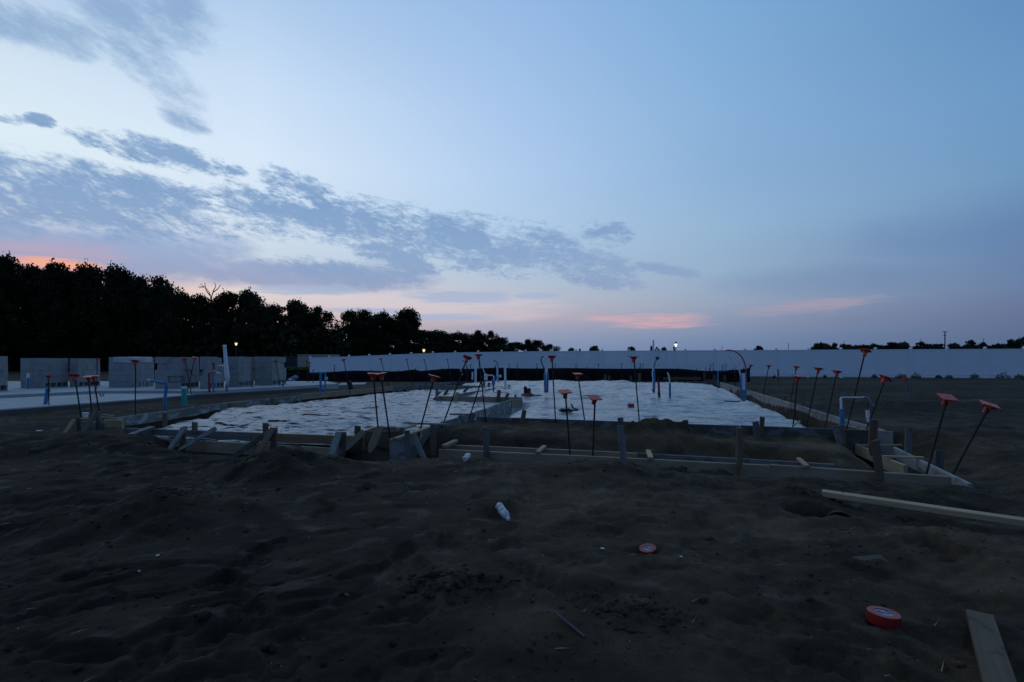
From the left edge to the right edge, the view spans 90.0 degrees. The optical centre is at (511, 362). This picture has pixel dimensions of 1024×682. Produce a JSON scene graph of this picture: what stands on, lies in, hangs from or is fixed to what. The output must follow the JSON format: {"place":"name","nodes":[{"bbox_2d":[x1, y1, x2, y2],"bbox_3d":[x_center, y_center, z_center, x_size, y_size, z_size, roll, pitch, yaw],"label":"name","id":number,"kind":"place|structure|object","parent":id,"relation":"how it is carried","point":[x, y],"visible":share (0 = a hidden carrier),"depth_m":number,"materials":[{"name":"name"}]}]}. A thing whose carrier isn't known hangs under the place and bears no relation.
{"place":"outdoors","nodes":[
{"label":"outdoors","id":0,"kind":"place"},
{"bbox_2d":[69,358,99,386],"bbox_3d":[-15.216,0.352,18.256,0.323,0.997,0.937,0,0,0],"label":"block stack","id":1,"kind":"object","parent":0,"point":[82,367],"visible":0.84,"depth_m":18.01,"materials":[{"name":"concrete"}]},
{"bbox_2d":[0,363,1023,681],"bbox_3d":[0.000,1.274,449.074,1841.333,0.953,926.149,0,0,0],"label":"ground","id":2,"kind":"structure","parent":0,"point":[608,529],"depth_m":2.75,"materials":[{"name":"soil"}]},
{"bbox_2d":[0,250,36,367],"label":"oak tree","id":3,"kind":"object","parent":2,"relation":"on","point":[9,271],"visible":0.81,"depth_m":70.26,"materials":[{"name":"green plant"}]},
{"bbox_2d":[0,263,63,357],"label":"oak tree","id":4,"kind":"object","parent":2,"relation":"on","point":[27,273],"visible":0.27,"depth_m":74.67,"materials":[{"name":"green plant"}]},
{"bbox_2d":[14,258,100,370],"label":"oak tree","id":5,"kind":"object","parent":2,"relation":"on","point":[58,279],"visible":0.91,"depth_m":70.87,"materials":[{"name":"green plant"}]},
{"bbox_2d":[46,258,127,358],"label":"oak tree","id":6,"kind":"object","parent":2,"relation":"on","point":[91,274],"visible":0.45,"depth_m":74.32,"materials":[{"name":"green plant"}]},
{"bbox_2d":[104,420,123,428],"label":"form board","id":7,"kind":"object","parent":2,"relation":"on","point":[115,423],"visible":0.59,"depth_m":8.48,"materials":[{"name":"brown wood"}]},
{"bbox_2d":[90,260,157,364],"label":"oak tree","id":8,"kind":"object","parent":2,"relation":"on","point":[118,299],"visible":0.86,"depth_m":72.64,"materials":[{"name":"green plant"}]},
{"bbox_2d":[112,273,154,332],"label":"oak tree","id":9,"kind":"object","parent":2,"relation":"on","point":[143,282],"visible":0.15,"depth_m":77.51,"materials":[{"name":"green plant"}]},
{"bbox_2d":[147,379,168,409],"bbox_3d":[-7.335,0.659,10.600,0.448,0.638,0.072,0,0,0],"label":"elbow pipe","id":10,"kind":"object","parent":2,"relation":"on","point":[166,385],"visible":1,"depth_m":10.58,"materials":[{"name":"blue plastic"}]},
{"bbox_2d":[135,274,181,356],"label":"oak tree","id":11,"kind":"object","parent":2,"relation":"on","point":[161,289],"visible":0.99,"depth_m":72.84,"materials":[{"name":"green plant"}]},
{"bbox_2d":[107,402,228,425],"bbox_3d":[-6.824,1.085,10.513,0.057,0.277,3.580,0,0,2],"label":"form board","id":12,"kind":"object","parent":2,"relation":"on","point":[156,416],"visible":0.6,"depth_m":10.22,"materials":[{"name":"wood"}]},
{"bbox_2d":[0,381,338,415],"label":"foundation slab","id":13,"kind":"structure","parent":2,"relation":"on","point":[15,398],"depth_m":14.94,"materials":[{"name":"concrete"}]},
{"bbox_2d":[0,356,7,390],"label":"block stack","id":14,"kind":"object","parent":13,"relation":"on","point":[3,373],"visible":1,"depth_m":15.27,"materials":[{"name":"concrete"}]},
{"bbox_2d":[20,358,67,387],"bbox_3d":[-15.909,0.350,17.444,0.820,1.000,0.900,0,0,0],"label":"block stack","id":15,"kind":"object","parent":13,"relation":"on","point":[38,368],"visible":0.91,"depth_m":17.01,"materials":[{"name":"concrete"}]},
{"bbox_2d":[109,357,153,387],"bbox_3d":[-13.294,0.323,17.919,0.803,1.054,1.090,0,0,0],"label":"block stack","id":16,"kind":"object","parent":13,"relation":"on","point":[122,371],"visible":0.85,"depth_m":17.39,"materials":[{"name":"concrete"}]},
{"bbox_2d":[155,357,198,388],"bbox_3d":[-11.174,0.333,17.111,0.857,1.034,0.974,0,0,0],"label":"block stack","id":17,"kind":"object","parent":13,"relation":"on","point":[172,371],"visible":0.88,"depth_m":16.68,"materials":[{"name":"concrete"}]},
{"bbox_2d":[200,357,223,388],"bbox_3d":[-9.894,0.330,16.903,0.281,1.041,0.917,0,0,0],"label":"block stack","id":18,"kind":"object","parent":13,"relation":"on","point":[209,364],"visible":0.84,"depth_m":16.65,"materials":[{"name":"concrete"}]},
{"bbox_2d":[228,357,253,386],"bbox_3d":[-9.721,0.322,18.298,0.480,1.056,1.024,0,0,0],"label":"block stack","id":19,"kind":"object","parent":13,"relation":"on","point":[240,371],"visible":0.94,"depth_m":17.95,"materials":[{"name":"concrete"}]},
{"bbox_2d":[254,357,285,384],"bbox_3d":[-9.281,0.314,19.700,0.687,1.072,1.162,0,0,0],"label":"block stack","id":20,"kind":"object","parent":13,"relation":"on","point":[265,371],"visible":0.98,"depth_m":19.13,"materials":[{"name":"concrete"}]},
{"bbox_2d":[146,287,202,345],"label":"oak tree","id":21,"kind":"object","parent":2,"relation":"on","point":[184,303],"visible":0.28,"depth_m":79.69,"materials":[{"name":"green plant"}]},
{"bbox_2d":[168,426,187,448],"bbox_3d":[-4.310,0.988,6.579,0.065,0.031,0.445,2,40,0],"label":"wooden brace","id":22,"kind":"object","parent":2,"relation":"on","point":[177,438],"visible":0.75,"depth_m":6.59,"materials":[{"name":"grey wood"}]},
{"bbox_2d":[160,438,204,451],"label":"form board","id":23,"kind":"object","parent":2,"relation":"on","point":[198,446],"visible":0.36,"depth_m":6.92,"materials":[{"name":"brown wood"}]},
{"bbox_2d":[125,428,251,442],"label":"form board","id":24,"kind":"object","parent":2,"relation":"on","point":[228,435],"visible":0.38,"depth_m":7.13,"materials":[{"name":"brown wood"}]},
{"bbox_2d":[178,426,216,450],"bbox_3d":[-4.118,1.000,6.707,0.030,0.055,0.525,-43,0,41],"label":"wooden brace","id":25,"kind":"object","parent":2,"relation":"on","point":[199,437],"visible":1,"depth_m":6.71,"materials":[{"name":"brown wood"}]},
{"bbox_2d":[174,293,221,339],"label":"oak tree","id":26,"kind":"object","parent":2,"relation":"on","point":[201,301],"visible":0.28,"depth_m":83.70,"materials":[{"name":"green plant"}]},
{"bbox_2d":[218,345,229,391],"bbox_3d":[-8.557,0.176,15.200,0.331,1.406,0.132,0,0,0],"label":"vent pipe","id":27,"kind":"object","parent":2,"relation":"on","point":[226,372],"visible":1,"depth_m":15.16,"materials":[{"name":"white plastic"}]},
{"bbox_2d":[189,288,262,354],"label":"oak tree","id":28,"kind":"object","parent":2,"relation":"on","point":[225,300],"visible":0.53,"depth_m":76.52,"materials":[{"name":"green plant"}]},
{"bbox_2d":[221,287,274,356],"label":"oak tree","id":29,"kind":"object","parent":2,"relation":"on","point":[249,302],"visible":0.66,"depth_m":74.66,"materials":[{"name":"green plant"}]},
{"bbox_2d":[232,430,267,456],"bbox_3d":[-3.366,1.062,6.571,0.540,0.060,0.030,-41,0,-28],"label":"wooden brace","id":30,"kind":"object","parent":2,"relation":"on","point":[249,445],"visible":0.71,"depth_m":6.56,"materials":[{"name":"brown wood"}]},
{"bbox_2d":[6,323,500,370],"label":"undergrowth","id":31,"kind":"object","parent":2,"relation":"on","point":[279,342],"visible":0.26,"depth_m":74.69,"materials":[{"name":"green plant"}]},
{"bbox_2d":[254,427,274,452],"bbox_3d":[-3.129,1.039,6.420,0.070,0.503,0.030,20,-32,0],"label":"wooden brace","id":32,"kind":"object","parent":2,"relation":"on","point":[265,440],"visible":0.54,"depth_m":6.44,"materials":[{"name":"brown wood"}]},
{"bbox_2d":[232,395,300,407],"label":"form board","id":33,"kind":"object","parent":2,"relation":"on","point":[287,400],"visible":0.51,"depth_m":13.51,"materials":[{"name":"wood"}]},
{"bbox_2d":[205,440,338,455],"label":"form board","id":34,"kind":"object","parent":2,"relation":"on","point":[223,447],"visible":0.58,"depth_m":6.72,"materials":[{"name":"brown wood"}]},
{"bbox_2d":[256,302,293,330],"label":"oak tree","id":35,"kind":"object","parent":2,"relation":"on","point":[273,310],"visible":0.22,"depth_m":89.50,"materials":[{"name":"green plant"}]},
{"bbox_2d":[286,356,297,366],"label":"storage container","id":36,"kind":"object","parent":2,"relation":"on","point":[291,361],"visible":0.64,"depth_m":64.00,"materials":[{"name":"metal"}]},
{"bbox_2d":[262,297,324,353],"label":"oak tree","id":37,"kind":"object","parent":2,"relation":"on","point":[294,309],"visible":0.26,"depth_m":86.78,"materials":[{"name":"green plant"}]},
{"bbox_2d":[252,432,364,452],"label":"form board","id":38,"kind":"object","parent":2,"relation":"on","point":[309,439],"visible":0.46,"depth_m":6.78,"materials":[{"name":"brown wood"}]},
{"bbox_2d":[301,305,333,336],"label":"oak tree","id":39,"kind":"object","parent":2,"relation":"on","point":[319,317],"visible":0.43,"depth_m":90.93,"materials":[{"name":"green plant"}]},
{"bbox_2d":[298,355,339,366],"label":"box trailer","id":40,"kind":"object","parent":2,"relation":"on","point":[302,359],"visible":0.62,"depth_m":60.00,"materials":[{"name":"beige metal"}]},
{"bbox_2d":[328,432,341,454],"bbox_3d":[-2.120,1.001,6.112,0.080,0.423,0.030,3,-42,0],"label":"wooden brace","id":41,"kind":"object","parent":2,"relation":"on","point":[335,443],"visible":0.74,"depth_m":6.12,"materials":[{"name":"grey wood"}]},
{"bbox_2d":[338,432,346,456],"bbox_3d":[-2.073,1.031,6.250,0.080,0.373,0.030,3,0,0],"label":"wooden stake","id":42,"kind":"object","parent":2,"relation":"on","point":[342,444],"visible":0.66,"depth_m":6.24,"materials":[{"name":"grey wood"}]},
{"bbox_2d":[339,429,365,453],"bbox_3d":[-1.990,0.991,6.381,0.030,0.080,0.454,-48,0,41],"label":"wooden brace","id":43,"kind":"object","parent":42,"relation":"attached to","point":[356,438],"visible":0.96,"depth_m":6.40,"materials":[{"name":"brown wood"}]},
{"bbox_2d":[300,386,392,399],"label":"form board","id":44,"kind":"object","parent":2,"relation":"on","point":[333,394],"visible":0.93,"depth_m":16.77,"materials":[{"name":"brown wood"}]},
{"bbox_2d":[330,309,369,354],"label":"oak tree","id":45,"kind":"object","parent":2,"relation":"on","point":[350,317],"visible":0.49,"depth_m":93.88,"materials":[{"name":"green plant"}]},
{"bbox_2d":[348,309,383,355],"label":"oak tree","id":46,"kind":"object","parent":2,"relation":"on","point":[368,320],"visible":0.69,"depth_m":94.33,"materials":[{"name":"green plant"}]},
{"bbox_2d":[368,427,382,452],"bbox_3d":[-1.719,0.968,6.409,0.100,0.030,0.402,10,43,0],"label":"wooden brace","id":47,"kind":"object","parent":2,"relation":"on","point":[374,439],"visible":1,"depth_m":6.40,"materials":[{"name":"brown wood"}]},
{"bbox_2d":[366,431,398,449],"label":"form board","id":48,"kind":"object","parent":2,"relation":"on","point":[384,441],"visible":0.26,"depth_m":6.91,"materials":[{"name":"brown wood"}]},
{"bbox_2d":[366,308,398,354],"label":"oak tree","id":49,"kind":"object","parent":2,"relation":"on","point":[385,315],"visible":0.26,"depth_m":96.97,"materials":[{"name":"green plant"}]},
{"bbox_2d":[374,372,390,437],"bbox_3d":[-1.735,0.570,6.857,0.182,0.882,0.155,0,0,-36],"label":"rebar","id":50,"kind":"object","parent":2,"relation":"on","point":[381,375],"visible":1,"depth_m":6.84,"materials":[{"name":"orange metal"}]},
{"bbox_2d":[366,307,428,354],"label":"oak tree","id":51,"kind":"object","parent":2,"relation":"on","point":[405,323],"visible":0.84,"depth_m":94.30,"materials":[{"name":"green plant"}]},
{"bbox_2d":[390,438,404,460],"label":"form board","id":52,"kind":"object","parent":2,"relation":"on","point":[397,449],"visible":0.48,"depth_m":6.36,"materials":[{"name":"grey wood"}]},
{"bbox_2d":[405,430,410,458],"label":"wooden stake","id":53,"kind":"object","parent":2,"relation":"on","point":[407,444],"visible":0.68,"depth_m":6.33,"materials":[{"name":"grey wood"}]},
{"bbox_2d":[411,432,425,457],"bbox_3d":[-1.134,1.081,6.332,0.060,0.464,0.030,-27,-17,0],"label":"wooden brace","id":54,"kind":"object","parent":2,"relation":"on","point":[418,445],"visible":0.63,"depth_m":6.34,"materials":[{"name":"grey wood"}]},
{"bbox_2d":[392,382,455,391],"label":"form board","id":55,"kind":"object","parent":2,"relation":"on","point":[407,388],"visible":0.48,"depth_m":21.51,"materials":[{"name":"brown wood"}]},
{"bbox_2d":[401,420,454,458],"bbox_3d":[-1.220,1.161,7.572,0.043,0.426,2.338,0,0,12],"label":"wooden stake","id":56,"kind":"object","parent":2,"relation":"on","point":[423,436],"visible":0.05,"depth_m":7.21,"materials":[{"name":"wood"}]},
{"bbox_2d":[411,328,450,352],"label":"oak tree","id":57,"kind":"object","parent":2,"relation":"on","point":[433,337],"visible":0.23,"depth_m":117.86,"materials":[{"name":"green plant"}]},
{"bbox_2d":[430,424,435,457],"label":"wooden stake","id":58,"kind":"object","parent":2,"relation":"on","point":[433,439],"visible":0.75,"depth_m":6.99,"materials":[{"name":"brown wood"}]},
{"bbox_2d":[423,330,469,352],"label":"oak tree","id":59,"kind":"object","parent":2,"relation":"on","point":[446,337],"visible":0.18,"depth_m":123.98,"materials":[{"name":"green plant"}]},
{"bbox_2d":[440,330,483,351],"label":"oak tree","id":60,"kind":"object","parent":2,"relation":"on","point":[462,337],"visible":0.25,"depth_m":129.13,"materials":[{"name":"green plant"}]},
{"bbox_2d":[461,333,505,351],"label":"oak tree","id":61,"kind":"object","parent":2,"relation":"on","point":[484,340],"visible":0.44,"depth_m":130.68,"materials":[{"name":"green plant"}]},
{"bbox_2d":[483,427,489,458],"bbox_3d":[-0.328,1.084,6.550,0.075,0.517,0.030,-2,0,0],"label":"wooden stake","id":62,"kind":"object","parent":2,"relation":"on","point":[486,442],"visible":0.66,"depth_m":6.54,"materials":[{"name":"grey wood"}]},
{"bbox_2d":[495,502,509,520],"bbox_3d":[-0.057,0.988,3.384,0.060,0.054,0.183,-7,17,-22],"label":"water bottle","id":63,"kind":"object","parent":2,"relation":"on","point":[503,512],"visible":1,"depth_m":3.37,"materials":[{"name":"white plastic"}]},
{"bbox_2d":[495,337,518,351],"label":"oak tree","id":64,"kind":"object","parent":2,"relation":"on","point":[502,340],"visible":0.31,"depth_m":138.77,"materials":[{"name":"green plant"}]},
{"bbox_2d":[0,436,1021,681],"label":"twigs and straw","id":65,"kind":"object","parent":2,"relation":"on","point":[584,610],"visible":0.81,"depth_m":2.24,"materials":[{"name":"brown wood"}]},
{"bbox_2d":[155,380,866,459],"bbox_3d":[1.075,1.146,16.534,13.010,0.679,21.452,0,0,16],"label":"plastic sheet","id":66,"kind":"object","parent":2,"relation":"on","point":[695,403],"visible":0.77,"depth_m":11.76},
{"bbox_2d":[425,385,497,389],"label":"form board","id":67,"kind":"object","parent":66,"relation":"on","point":[441,387],"visible":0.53,"depth_m":20.99,"materials":[{"name":"brown wood"}]},
{"bbox_2d":[442,396,521,402],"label":"form board","id":68,"kind":"object","parent":66,"relation":"on","point":[470,399],"visible":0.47,"depth_m":14.17,"materials":[{"name":"brown wood"}]},
{"bbox_2d":[455,399,511,423],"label":"form board","id":69,"kind":"object","parent":66,"relation":"on","point":[502,409],"visible":0.45,"depth_m":11.37,"materials":[{"name":"wood"}]},
{"bbox_2d":[541,356,548,392],"bbox_3d":[1.017,0.364,15.947,0.252,1.173,0.195,0,0,0],"label":"riser bundle","id":70,"kind":"object","parent":66,"relation":"on","point":[546,381],"visible":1,"depth_m":15.88,"materials":[{"name":"blue plastic"}]},
{"bbox_2d":[652,340,658,392],"bbox_3d":[4.303,0.114,15.428,0.241,1.588,0.196,0,0,0],"label":"vent pipe","id":71,"kind":"object","parent":66,"relation":"on","point":[653,377],"visible":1,"depth_m":15.40,"materials":[{"name":"white plastic"}]},
{"bbox_2d":[725,350,746,400],"bbox_3d":[4.675,0.268,10.700,0.455,1.081,0.080,0,0,0],"label":"arched pipe","id":72,"kind":"object","parent":66,"relation":"on","point":[743,391],"visible":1,"depth_m":10.68,"materials":[{"name":"white plastic"}]},
{"bbox_2d":[846,348,871,428],"bbox_3d":[5.300,0.455,7.899,0.193,1.361,0.191,13,0,0],"label":"rebar","id":73,"kind":"object","parent":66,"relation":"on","point":[865,352],"visible":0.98,"depth_m":7.89,"materials":[{"name":"orange metal"}]},
{"bbox_2d":[866,374,891,429],"bbox_3d":[5.319,0.635,7.500,0.187,0.930,0.192,20,0,0],"label":"rebar","id":74,"kind":"object","parent":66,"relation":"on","point":[884,378],"visible":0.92,"depth_m":7.49,"materials":[{"name":"orange metal"}]},
{"bbox_2d":[877,430,892,458],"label":"form board","id":75,"kind":"object","parent":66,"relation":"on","point":[884,437],"visible":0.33,"depth_m":7.09,"materials":[{"name":"grey wood"}]},
{"bbox_2d":[0,418,1023,681],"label":"soil clods","id":76,"kind":"object","parent":2,"relation":"on","point":[418,580],"visible":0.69,"depth_m":2.28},
{"bbox_2d":[286,366,749,381],"bbox_3d":[-0.172,0.915,29.674,27.386,1.479,0.903,0,0,4],"label":"silt fence","id":77,"kind":"object","parent":2,"relation":"on","point":[537,374],"visible":0.5,"depth_m":29.47,"materials":[{"name":"black fabric"}]},
{"bbox_2d":[444,445,636,457],"bbox_3d":[0.322,1.220,6.867,2.636,0.147,0.050,0,0,16],"label":"form board","id":78,"kind":"object","parent":2,"relation":"on","point":[547,451],"visible":0.37,"depth_m":6.82,"materials":[{"name":"brown wood"}]},
{"bbox_2d":[558,389,571,454],"bbox_3d":[0.679,0.814,6.502,0.149,0.952,0.136,0,0,-12],"label":"rebar","id":79,"kind":"object","parent":2,"relation":"on","point":[564,392],"visible":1,"depth_m":6.49,"materials":[{"name":"orange plastic"}]},
{"bbox_2d":[587,395,602,455],"bbox_3d":[1.021,0.833,6.302,0.140,0.871,0.131,0,0,-20],"label":"rebar","id":80,"kind":"object","parent":2,"relation":"on","point":[594,398],"visible":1,"depth_m":6.29,"materials":[{"name":"orange plastic"}]},
{"bbox_2d":[439,449,769,477],"bbox_3d":[0.966,1.225,6.292,4.005,0.157,0.052,0,0,15],"label":"form board","id":81,"kind":"object","parent":2,"relation":"on","point":[755,470],"visible":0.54,"depth_m":6.20,"materials":[{"name":"brown wood"}]},
{"bbox_2d":[476,417,739,434],"bbox_3d":[1.413,1.130,8.376,4.252,0.367,0.057,0,0,17],"label":"form board","id":82,"kind":"object","parent":2,"relation":"on","point":[719,429],"visible":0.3,"depth_m":8.33,"materials":[{"name":"brown wood"}]},
{"bbox_2d":[617,425,626,461],"bbox_3d":[1.309,1.048,6.050,0.075,0.619,0.030,-5,0,0],"label":"wooden stake","id":83,"kind":"object","parent":2,"relation":"on","point":[622,443],"visible":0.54,"depth_m":6.04,"materials":[{"name":"grey wood"}]},
{"bbox_2d":[569,380,716,384],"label":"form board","id":84,"kind":"object","parent":2,"relation":"on","point":[711,383],"visible":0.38,"depth_m":25.82,"materials":[{"name":"brown wood"}]},
{"bbox_2d":[639,543,656,553],"bbox_3d":[0.766,1.059,2.880,0.095,0.040,0.095,-8,10,11],"label":"tape roll","id":85,"kind":"object","parent":2,"relation":"on","point":[647,548],"visible":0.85,"depth_m":2.87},
{"bbox_2d":[309,347,1023,377],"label":"vinyl fence","id":86,"kind":"object","parent":2,"relation":"on","point":[984,362],"visible":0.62,"depth_m":40.70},
{"bbox_2d":[638,453,834,467],"bbox_3d":[2.627,1.218,6.155,2.161,0.144,0.050,0,0,19],"label":"form board","id":87,"kind":"object","parent":2,"relation":"on","point":[713,459],"visible":0.43,"depth_m":6.16,"materials":[{"name":"brown wood"}]},
{"bbox_2d":[735,427,742,474],"bbox_3d":[2.565,0.995,5.780,0.090,0.536,0.031,1,0,-29],"label":"wooden stake","id":88,"kind":"object","parent":2,"relation":"on","point":[739,450],"visible":1,"depth_m":5.76,"materials":[{"name":"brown wood"}]},
{"bbox_2d":[765,395,791,408],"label":"form board","id":89,"kind":"object","parent":2,"relation":"on","point":[773,401],"visible":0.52,"depth_m":13.36,"materials":[{"name":"brown wood"}]},
{"bbox_2d":[740,425,868,454],"bbox_3d":[4.254,1.130,7.481,1.681,0.366,0.048,0,0,18],"label":"form board","id":90,"kind":"object","parent":2,"relation":"on","point":[853,437],"visible":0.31,"depth_m":7.40,"materials":[{"name":"brown wood"}]},
{"bbox_2d":[792,403,826,420],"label":"form board","id":91,"kind":"object","parent":2,"relation":"on","point":[819,415],"visible":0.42,"depth_m":10.31,"materials":[{"name":"brown wood"}]},
{"bbox_2d":[828,414,885,430],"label":"form board","id":92,"kind":"object","parent":2,"relation":"on","point":[852,424],"visible":0.29,"depth_m":8.32,"materials":[{"name":"brown wood"}]},
{"bbox_2d":[839,396,874,427],"bbox_3d":[4.889,0.695,7.250,0.497,0.449,0.062,0,0,0],"label":"pipe","id":93,"kind":"object","parent":2,"relation":"on","point":[842,416],"visible":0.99,"depth_m":7.24,"materials":[{"name":"white plastic"}]},
{"bbox_2d":[770,464,950,486],"bbox_3d":[3.706,1.225,5.477,1.693,0.156,0.043,0,0,21],"label":"form board","id":94,"kind":"object","parent":2,"relation":"on","point":[906,479],"visible":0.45,"depth_m":5.47,"materials":[{"name":"brown wood"}]},
{"bbox_2d":[855,444,882,461],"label":"form board","id":95,"kind":"object","parent":2,"relation":"on","point":[862,451],"visible":0.41,"depth_m":6.97,"materials":[{"name":"brown wood"}]},
{"bbox_2d":[868,419,877,455],"bbox_3d":[4.649,0.966,6.600,0.100,0.479,0.030,4,0,0],"label":"wooden stake","id":96,"kind":"object","parent":95,"relation":"attached to","point":[873,430],"visible":0.74,"depth_m":6.58,"materials":[{"name":"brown wood"}]},
{"bbox_2d":[871,439,884,481],"bbox_3d":[3.806,1.064,5.320,0.100,0.526,0.030,-8,0,-20],"label":"wooden stake","id":97,"kind":"object","parent":2,"relation":"on","point":[877,460],"visible":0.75,"depth_m":5.30,"materials":[{"name":"brown wood"}]},
{"bbox_2d":[866,606,901,629],"bbox_3d":[1.540,1.056,2.121,0.119,0.046,0.119,3,-1,-17],"label":"tape roll","id":98,"kind":"object","parent":2,"relation":"on","point":[883,617],"visible":1,"depth_m":2.09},
{"bbox_2d":[882,457,907,472],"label":"form board","id":99,"kind":"object","parent":2,"relation":"on","point":[890,465],"visible":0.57,"depth_m":5.99,"materials":[{"name":"brown wood"}]},
{"bbox_2d":[822,488,1023,526],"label":"loose plank","id":100,"kind":"object","parent":2,"relation":"on","point":[965,513],"visible":0.98,"depth_m":3.49,"materials":[{"name":"brown wood"}]},
{"bbox_2d":[892,447,972,487],"bbox_3d":[4.743,1.213,5.881,0.049,0.153,2.274,0,0,22],"label":"form board","id":101,"kind":"object","parent":2,"relation":"on","point":[919,465],"visible":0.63,"depth_m":5.86,"materials":[{"name":"brown wood"}]},
{"bbox_2d":[904,428,911,454],"bbox_3d":[5.106,1.074,6.600,0.075,0.467,0.030,1,0,0],"label":"wooden stake","id":102,"kind":"object","parent":101,"relation":"attached to","point":[908,441],"visible":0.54,"depth_m":6.58,"materials":[{"name":"grey wood"}]},
{"bbox_2d":[952,400,1000,474],"bbox_3d":[4.785,0.837,5.352,0.182,0.988,0.184,28,0,0],"label":"rebar","id":103,"kind":"object","parent":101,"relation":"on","point":[988,407],"visible":0.99,"depth_m":5.34,"materials":[{"name":"orange plastic"}]},
{"bbox_2d":[934,450,942,468],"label":"wooden stake","id":104,"kind":"object","parent":2,"relation":"on","point":[938,459],"visible":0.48,"depth_m":5.88,"materials":[{"name":"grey wood"}]},
{"bbox_2d":[925,393,958,474],"bbox_3d":[4.604,0.808,5.553,0.158,0.994,0.159,15,0,0],"label":"rebar","id":105,"kind":"object","parent":2,"relation":"on","point":[946,399],"visible":0.99,"depth_m":5.54,"materials":[{"name":"orange plastic"}]},
{"bbox_2d":[966,609,1016,681],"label":"loose plank","id":106,"kind":"object","parent":2,"relation":"on","point":[993,661],"visible":1,"depth_m":1.84,"materials":[{"name":"brown wood"}]},
{"bbox_2d":[0,0,1023,362],"label":"sky","id":107,"kind":"structure","parent":0,"point":[609,175],"materials":[{"name":"blue"}]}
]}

